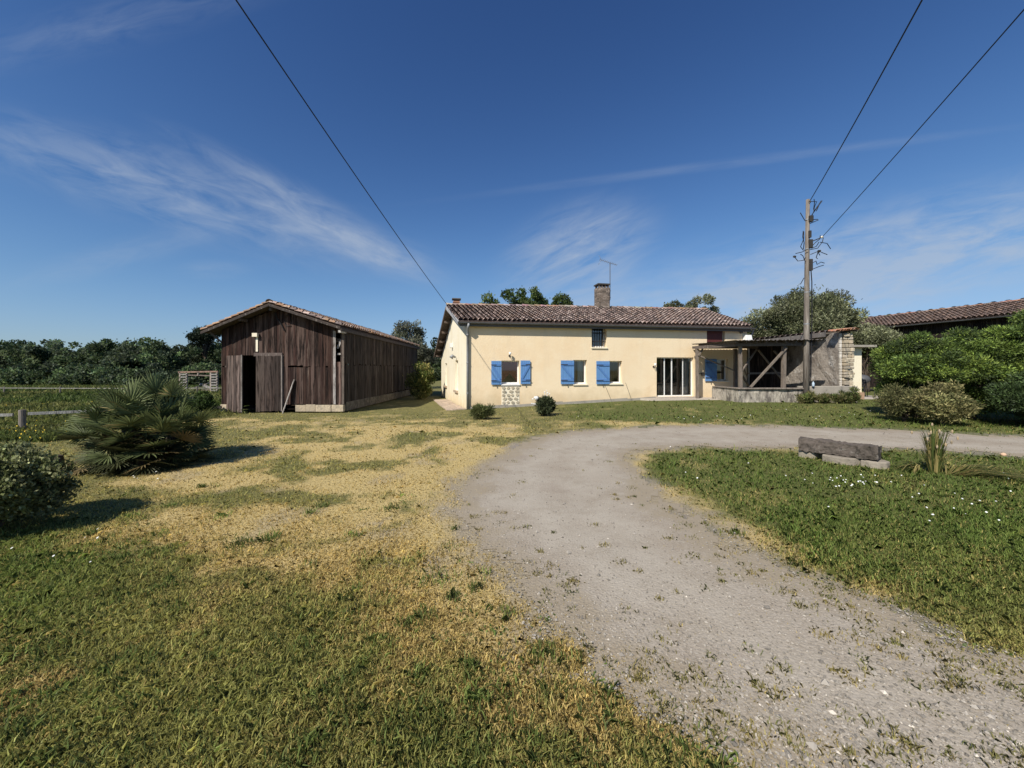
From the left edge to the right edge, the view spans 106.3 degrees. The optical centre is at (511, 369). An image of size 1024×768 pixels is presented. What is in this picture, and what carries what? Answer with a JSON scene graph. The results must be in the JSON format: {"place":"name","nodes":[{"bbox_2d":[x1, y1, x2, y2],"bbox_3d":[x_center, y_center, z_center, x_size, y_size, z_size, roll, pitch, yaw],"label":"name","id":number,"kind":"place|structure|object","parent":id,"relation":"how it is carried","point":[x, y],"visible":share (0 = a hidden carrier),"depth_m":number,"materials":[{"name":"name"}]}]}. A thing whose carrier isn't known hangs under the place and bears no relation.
{"place":"outdoors","nodes":[
{"label":"outdoors","id":0,"kind":"place"},
{"bbox_2d":[0,384,255,441],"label":"paddock grass","id":1,"kind":"structure","parent":0,"point":[41,396],"depth_m":18.03,"materials":[{"name":"green plant"}]},
{"bbox_2d":[433,399,465,410],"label":"path","id":2,"kind":"structure","parent":0,"point":[447,405],"depth_m":19.95,"materials":[{"name":"beige concrete"}]},
{"bbox_2d":[0,381,1023,767],"bbox_3d":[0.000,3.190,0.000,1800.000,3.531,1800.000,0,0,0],"label":"ground","id":3,"kind":"structure","parent":0,"point":[406,405],"depth_m":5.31,"materials":[{"name":"green plant"}]},
{"bbox_2d":[0,410,86,429],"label":"paddock fence","id":4,"kind":"object","parent":3,"relation":"on","point":[22,417],"visible":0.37,"depth_m":10.01,"materials":[{"name":"grey wood"}]},
{"bbox_2d":[0,437,87,529],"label":"round shrub","id":5,"kind":"object","parent":3,"relation":"on","point":[31,483],"visible":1,"depth_m":3.85,"materials":[{"name":"green plant"}]},
{"bbox_2d":[3,386,197,394],"bbox_3d":[-33.510,1.745,30.760,25.102,0.848,1.076,0,0,1],"label":"paddock fence","id":6,"kind":"object","parent":3,"relation":"on","point":[59,388],"visible":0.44,"depth_m":30.50,"materials":[{"name":"grey wood"}]},
{"bbox_2d":[35,371,221,478],"bbox_3d":[-6.271,0.826,6.501,2.414,1.694,1.924,0,0,0],"label":"fan palm","id":7,"kind":"object","parent":3,"relation":"on","point":[153,409],"visible":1,"depth_m":6.12,"materials":[{"name":"green plant"}]},
{"bbox_2d":[178,371,218,391],"bbox_3d":[-29.433,1.090,36.470,3.789,2.020,1.140,0,0,0],"label":"pallet frame","id":8,"kind":"object","parent":3,"relation":"on","point":[210,387],"visible":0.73,"depth_m":35.94,"materials":[{"name":"grey wood"}]},
{"bbox_2d":[183,325,220,360],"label":"pine tree","id":9,"kind":"object","parent":3,"relation":"on","point":[195,337],"visible":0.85,"depth_m":78.07,"materials":[{"name":"green plant"}]},
{"bbox_2d":[189,391,215,404],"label":"weed clump","id":10,"kind":"object","parent":3,"relation":"on","point":[203,393],"visible":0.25,"depth_m":17.57,"materials":[{"name":"green plant"}]},
{"bbox_2d":[189,395,218,411],"bbox_3d":[-13.169,1.488,16.409,0.993,0.845,0.918,0,0,0],"label":"weed clump","id":11,"kind":"object","parent":3,"relation":"on","point":[203,403],"visible":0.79,"depth_m":16.18,"materials":[{"name":"green plant"}]},
{"bbox_2d":[0,336,440,385],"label":"woodland","id":12,"kind":"object","parent":3,"relation":"on","point":[102,362],"visible":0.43,"depth_m":73.15,"materials":[{"name":"green plant"}]},
{"bbox_2d":[282,380,293,413],"bbox_3d":[-9.680,1.153,16.610,0.473,1.475,0.160,0,0,-36],"label":"leaning plank","id":13,"kind":"object","parent":3,"relation":"on","point":[288,396],"visible":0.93,"depth_m":16.57,"materials":[{"name":"grey wood"}]},
{"bbox_2d":[200,299,419,412],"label":"timber barn","id":14,"kind":"structure","parent":3,"relation":"on","point":[271,350],"depth_m":16.76,"materials":[{"name":"brown wood"}]},
{"bbox_2d":[227,355,242,412],"bbox_3d":[-11.908,0.591,16.535,1.052,2.463,0.141,0,0,24],"label":"door","id":15,"kind":"structure","parent":14,"relation":"in","point":[235,362],"depth_m":16.43,"materials":[{"name":"brown wood"}]},
{"bbox_2d":[256,355,282,411],"bbox_3d":[-10.563,0.591,16.730,1.137,2.462,0.080,0,0,0],"label":"door","id":16,"kind":"structure","parent":14,"relation":"in","point":[269,369],"depth_m":16.70,"materials":[{"name":"brown wood"}]},
{"bbox_2d":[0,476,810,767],"bbox_3d":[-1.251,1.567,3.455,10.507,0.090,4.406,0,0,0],"label":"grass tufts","id":17,"kind":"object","parent":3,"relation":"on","point":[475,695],"visible":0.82,"depth_m":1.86,"materials":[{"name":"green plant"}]},
{"bbox_2d":[391,319,428,349],"bbox_3d":[-10.662,-1.599,38.429,4.462,7.170,4.104,0,0,0],"label":"poplar tree","id":18,"kind":"object","parent":3,"relation":"on","point":[415,334],"visible":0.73,"depth_m":37.81,"materials":[{"name":"green plant"}]},
{"bbox_2d":[402,361,435,399],"bbox_3d":[-5.936,0.686,24.826,2.138,2.565,1.998,0,0,0],"label":"variegated shrub","id":19,"kind":"object","parent":3,"relation":"on","point":[418,381],"visible":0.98,"depth_m":24.50,"materials":[{"name":"green plant"}]},
{"bbox_2d":[416,342,440,368],"bbox_3d":[-8.559,-0.360,37.388,3.176,4.704,2.826,0,0,0],"label":"poplar tree","id":20,"kind":"object","parent":3,"relation":"on","point":[424,353],"visible":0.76,"depth_m":37.20,"materials":[{"name":"green plant"}]},
{"bbox_2d":[469,403,495,418],"bbox_3d":[-1.002,1.415,13.133,1.053,0.708,0.952,0,0,0],"label":"grassy shrub","id":21,"kind":"object","parent":3,"relation":"on","point":[479,411],"visible":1,"depth_m":12.98,"materials":[{"name":"green plant"}]},
{"bbox_2d":[479,291,499,303],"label":"background tree","id":22,"kind":"object","parent":3,"relation":"on","point":[489,300],"visible":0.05,"depth_m":38.67,"materials":[{"name":"green plant"}]},
{"bbox_2d":[10,408,1011,561],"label":"daisies","id":23,"kind":"object","parent":3,"relation":"on","point":[748,462],"visible":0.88,"depth_m":5.13,"materials":[{"name":"white plant"}]},
{"bbox_2d":[0,485,1023,767],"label":"clover","id":24,"kind":"object","parent":3,"relation":"on","point":[454,651],"visible":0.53,"depth_m":2.16,"materials":[{"name":"green plant"}]},
{"bbox_2d":[500,288,529,304],"bbox_3d":[-0.103,-3.249,38.989,4.833,10.249,4.640,0,0,0],"label":"background tree","id":25,"kind":"object","parent":3,"relation":"on","point":[509,295],"visible":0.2,"depth_m":37.95,"materials":[{"name":"green plant"}]},
{"bbox_2d":[514,286,543,304],"bbox_3d":[1.564,-3.333,39.058,4.972,10.265,3.851,0,0,0],"label":"background tree","id":26,"kind":"object","parent":3,"relation":"on","point":[534,297],"visible":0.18,"depth_m":38.54,"materials":[{"name":"green plant"}]},
{"bbox_2d":[531,288,549,304],"bbox_3d":[2.611,-3.413,40.045,3.958,10.380,3.161,0,0,0],"label":"background tree","id":27,"kind":"object","parent":3,"relation":"on","point":[543,302],"visible":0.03,"depth_m":39.60,"materials":[{"name":"green plant"}]},
{"bbox_2d":[531,390,557,415],"bbox_3d":[1.237,1.239,13.971,1.052,1.012,0.778,0,0,-41],"label":"flowering shrub","id":28,"kind":"object","parent":3,"relation":"on","point":[546,404],"visible":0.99,"depth_m":13.78,"materials":[{"name":"green plant"}]},
{"bbox_2d":[551,291,572,304],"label":"background tree","id":29,"kind":"object","parent":3,"relation":"on","point":[558,299],"visible":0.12,"depth_m":37.22,"materials":[{"name":"green plant"}]},
{"bbox_2d":[434,283,755,409],"bbox_3d":[3.746,-1.302,24.336,17.166,7.605,11.536,0,0,-11],"label":"farmhouse","id":30,"kind":"object","parent":3,"relation":"on","point":[522,355],"visible":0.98,"depth_m":19.26,"materials":[{"name":"paint"}]},
{"bbox_2d":[236,0,445,302],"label":"overhead cable","id":31,"kind":"object","parent":30,"relation":"attached to","point":[322,127],"visible":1,"depth_m":9.03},
{"bbox_2d":[501,361,519,385],"bbox_3d":[-0.096,0.146,18.255,0.922,1.172,0.357,0,0,-11],"label":"window","id":32,"kind":"structure","parent":30,"relation":"in","point":[507,367],"depth_m":18.38,"materials":[{"name":"white paint"}]},
{"bbox_2d":[573,360,587,384],"bbox_3d":[3.307,0.135,18.961,0.754,1.244,0.445,0,0,-11],"label":"window","id":33,"kind":"structure","parent":30,"relation":"in","point":[580,362],"depth_m":19.15,"materials":[{"name":"white paint"}]},
{"bbox_2d":[591,329,607,348],"bbox_3d":[4.291,-1.597,19.109,0.853,1.096,0.360,0,0,-11],"label":"window","id":34,"kind":"structure","parent":30,"relation":"in","point":[593,347],"depth_m":19.09,"materials":[{"name":"black glass"}]},
{"bbox_2d":[608,361,622,384],"bbox_3d":[5.146,0.145,19.255,0.764,1.187,0.320,0,0,-11],"label":"window","id":35,"kind":"structure","parent":30,"relation":"in","point":[611,383],"depth_m":19.34,"materials":[{"name":"white paint"}]},
{"bbox_2d":[657,382,675,394],"bbox_3d":[8.265,1.055,21.491,1.500,0.750,0.800,0,0,-11],"label":"dining table","id":36,"kind":"object","parent":30,"relation":"in","point":[667,387],"visible":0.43,"depth_m":21.27,"materials":[{"name":"grey wood"}]},
{"bbox_2d":[656,357,695,397],"bbox_3d":[8.395,0.391,19.919,2.224,2.081,0.505,0,0,-11],"label":"patio door","id":37,"kind":"structure","parent":30,"relation":"in","point":[684,361],"depth_m":20.12,"materials":[{"name":"white paint"}]},
{"bbox_2d":[715,359,729,381],"bbox_3d":[11.095,0.033,20.411,0.813,1.221,0.320,0,0,-11],"label":"window","id":38,"kind":"structure","parent":30,"relation":"in","point":[718,380],"depth_m":20.57,"materials":[{"name":"white paint"}]},
{"bbox_2d":[663,299,697,307],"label":"background tree","id":39,"kind":"object","parent":3,"relation":"on","point":[688,304],"visible":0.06,"depth_m":41.76,"materials":[{"name":"green plant"}]},
{"bbox_2d":[692,293,720,312],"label":"background tree","id":40,"kind":"object","parent":3,"relation":"on","point":[711,300],"visible":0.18,"depth_m":41.49,"materials":[{"name":"green plant"}]},
{"bbox_2d":[712,386,857,401],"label":"wall","id":41,"kind":"structure","parent":3,"relation":"on","point":[732,394],"depth_m":17.03,"materials":[{"name":"grey stone"}]},
{"bbox_2d":[747,327,859,387],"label":"ruined shed","id":42,"kind":"structure","parent":3,"relation":"on","point":[830,359],"depth_m":18.82,"materials":[{"name":"paint"}]},
{"bbox_2d":[739,284,869,339],"bbox_3d":[20.803,-2.359,27.948,7.836,7.824,7.837,0,0,-24],"label":"olive tree","id":43,"kind":"object","parent":3,"relation":"on","point":[784,315],"visible":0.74,"depth_m":25.74,"materials":[{"name":"green plant"}]},
{"bbox_2d":[794,390,822,403],"bbox_3d":[12.763,1.154,16.519,1.195,0.710,0.782,0,0,0],"label":"weed clump","id":44,"kind":"object","parent":3,"relation":"on","point":[806,397],"visible":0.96,"depth_m":16.41,"materials":[{"name":"green plant"}]},
{"bbox_2d":[798,450,819,458],"bbox_3d":[5.494,1.554,7.084,0.373,0.150,0.330,0,0,-42],"label":"flat stone","id":45,"kind":"object","parent":3,"relation":"on","point":[809,454],"visible":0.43,"depth_m":6.96,"materials":[{"name":"beige stone"}]},
{"bbox_2d":[793,199,830,392],"bbox_3d":[13.201,-2.990,16.901,1.719,9.061,0.346,0,0,0],"label":"utility pole","id":46,"kind":"object","parent":3,"relation":"on","point":[808,269],"visible":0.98,"depth_m":16.86,"materials":[{"name":"brown wood"}]},
{"bbox_2d":[810,0,922,200],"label":"overhead cable","id":47,"kind":"object","parent":46,"relation":"attached to","point":[873,87],"visible":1,"depth_m":9.66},
{"bbox_2d":[822,9,1023,236],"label":"overhead cable","id":48,"kind":"object","parent":46,"relation":"attached to","point":[938,106],"visible":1,"depth_m":8.75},
{"bbox_2d":[813,392,836,402],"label":"weed clump","id":49,"kind":"object","parent":3,"relation":"on","point":[827,397],"visible":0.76,"depth_m":16.45,"materials":[{"name":"green plant"}]},
{"bbox_2d":[822,454,859,465],"bbox_3d":[5.647,1.554,6.599,0.283,0.150,0.491,0,0,-33],"label":"flat stone","id":50,"kind":"object","parent":3,"relation":"on","point":[833,458],"visible":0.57,"depth_m":6.49,"materials":[{"name":"beige stone"}]},
{"bbox_2d":[831,389,852,403],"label":"weed clump","id":51,"kind":"object","parent":3,"relation":"on","point":[842,396],"visible":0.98,"depth_m":16.31,"materials":[{"name":"green plant"}]},
{"bbox_2d":[845,385,862,402],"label":"weed clump","id":52,"kind":"object","parent":3,"relation":"on","point":[856,395],"visible":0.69,"depth_m":16.44,"materials":[{"name":"green plant"}]},
{"bbox_2d":[846,345,876,398],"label":"cream outbuilding","id":53,"kind":"structure","parent":3,"relation":"on","point":[857,378],"depth_m":18.90,"materials":[{"name":"paint"}]},
{"bbox_2d":[843,320,905,391],"bbox_3d":[23.365,-0.858,25.323,4.126,4.835,3.718,0,0,33],"label":"olive tree","id":54,"kind":"object","parent":3,"relation":"on","point":[873,334],"visible":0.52,"depth_m":24.56,"materials":[{"name":"green plant"}]},
{"bbox_2d":[860,459,889,468],"bbox_3d":[5.991,1.559,6.349,0.340,0.140,0.344,0,0,-25],"label":"flat stone","id":55,"kind":"object","parent":3,"relation":"on","point":[879,463],"visible":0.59,"depth_m":6.24,"materials":[{"name":"beige stone"}]},
{"bbox_2d":[764,298,1023,389],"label":"long barn","id":56,"kind":"structure","parent":3,"relation":"on","point":[939,321],"depth_m":27.40,"materials":[{"name":"ceramic"}]},
{"bbox_2d":[872,382,926,420],"bbox_3d":[11.878,0.977,11.651,1.578,1.256,1.315,0,0,0],"label":"pale shrub","id":57,"kind":"object","parent":3,"relation":"on","point":[891,400],"visible":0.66,"depth_m":11.64,"materials":[{"name":"green plant"}]},
{"bbox_2d":[867,330,976,417],"bbox_3d":[13.016,0.136,12.308,2.653,2.921,2.753,0,0,-36],"label":"evergreen shrub","id":58,"kind":"object","parent":3,"relation":"on","point":[919,354],"visible":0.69,"depth_m":11.93,"materials":[{"name":"green plant"}]},
{"bbox_2d":[901,379,986,424],"bbox_3d":[12.290,0.927,10.901,1.909,1.387,1.398,0,0,-16],"label":"pale shrub","id":59,"kind":"object","parent":3,"relation":"on","point":[942,403],"visible":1,"depth_m":10.71,"materials":[{"name":"green plant"}]},
{"bbox_2d":[912,325,1023,418],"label":"evergreen shrub","id":60,"kind":"object","parent":3,"relation":"on","point":[991,358],"visible":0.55,"depth_m":11.51,"materials":[{"name":"green plant"}]},
{"bbox_2d":[941,457,1023,480],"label":"ornamental grass","id":61,"kind":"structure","parent":3,"relation":"on","point":[957,469],"depth_m":5.80,"materials":[{"name":"green plant"}]},
{"bbox_2d":[977,370,1023,422],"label":"evergreen shrub","id":62,"kind":"object","parent":3,"relation":"on","point":[1007,396],"visible":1,"depth_m":10.61,"materials":[{"name":"green plant"}]},
{"bbox_2d":[980,309,1023,417],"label":"evergreen shrub","id":63,"kind":"object","parent":3,"relation":"on","point":[1018,329],"visible":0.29,"depth_m":11.36,"materials":[{"name":"green plant"}]},
{"bbox_2d":[0,0,1023,350],"label":"sky","id":64,"kind":"structure","parent":0,"point":[163,176],"materials":[{"name":"blue"}]},
{"bbox_2d":[640,397,718,400],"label":"terrace","id":65,"kind":"structure","parent":0,"point":[670,399],"depth_m":19.16,"materials":[{"name":"beige concrete"}]},
{"bbox_2d":[692,339,826,397],"bbox_3d":[11.474,0.014,18.598,4.553,2.852,3.904,0,0,0],"label":"open lean to","id":66,"kind":"object","parent":65,"relation":"on","point":[737,347],"visible":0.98,"depth_m":17.27,"materials":[{"name":"grey wood"}]},
{"bbox_2d":[454,424,1023,767],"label":"driveway","id":67,"kind":"structure","parent":0,"point":[568,457],"depth_m":2.67,"materials":[{"name":"grey gravel"}]},
{"bbox_2d":[443,427,1023,767],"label":"pebbles","id":68,"kind":"object","parent":67,"relation":"on","point":[787,754],"visible":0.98,"depth_m":1.89,"materials":[{"name":"white gravel"}]},
{"bbox_2d":[468,435,1023,767],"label":"weeds","id":69,"kind":"object","parent":67,"relation":"on","point":[910,744],"visible":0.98,"depth_m":1.96,"materials":[{"name":"green plant"}]},
{"bbox_2d":[864,396,877,398],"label":"patio","id":70,"kind":"structure","parent":0,"point":[868,397],"depth_m":19.63,"materials":[{"name":"beige concrete"}]},
{"bbox_2d":[862,375,870,395],"bbox_3d":[18.900,0.840,20.792,0.827,1.194,0.725,0,0,0],"label":"barbecue","id":71,"kind":"object","parent":70,"relation":"on","point":[867,378],"visible":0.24,"depth_m":20.50,"materials":[{"name":"metal"}]},
{"bbox_2d":[862,379,877,396],"bbox_3d":[18.576,0.969,19.944,0.474,0.936,0.574,0,0,-29],"label":"garden chair","id":72,"kind":"object","parent":70,"relation":"on","point":[863,386],"visible":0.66,"depth_m":20.14,"materials":[{"name":"metal"}]},
{"bbox_2d":[889,460,919,472],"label":"ornamental grass","id":73,"kind":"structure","parent":0,"point":[904,465],"depth_m":6.08,"materials":[{"name":"green plant"}]},
{"bbox_2d":[911,423,958,472],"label":"ornamental grass","id":74,"kind":"object","parent":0,"point":[934,448],"depth_m":5.96,"materials":[{"name":"plant"}]},
{"bbox_3d":[5.924,1.549,6.640,0.389,0.160,0.398,0,0,0],"label":"flat stone","id":75,"kind":"object","parent":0,"visible":0},
{"bbox_2d":[798,436,881,459],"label":"stone beam","id":76,"kind":"structure","parent":75,"relation":"on","point":[846,449],"depth_m":6.58,"materials":[{"name":"grey stone"}]}
]}

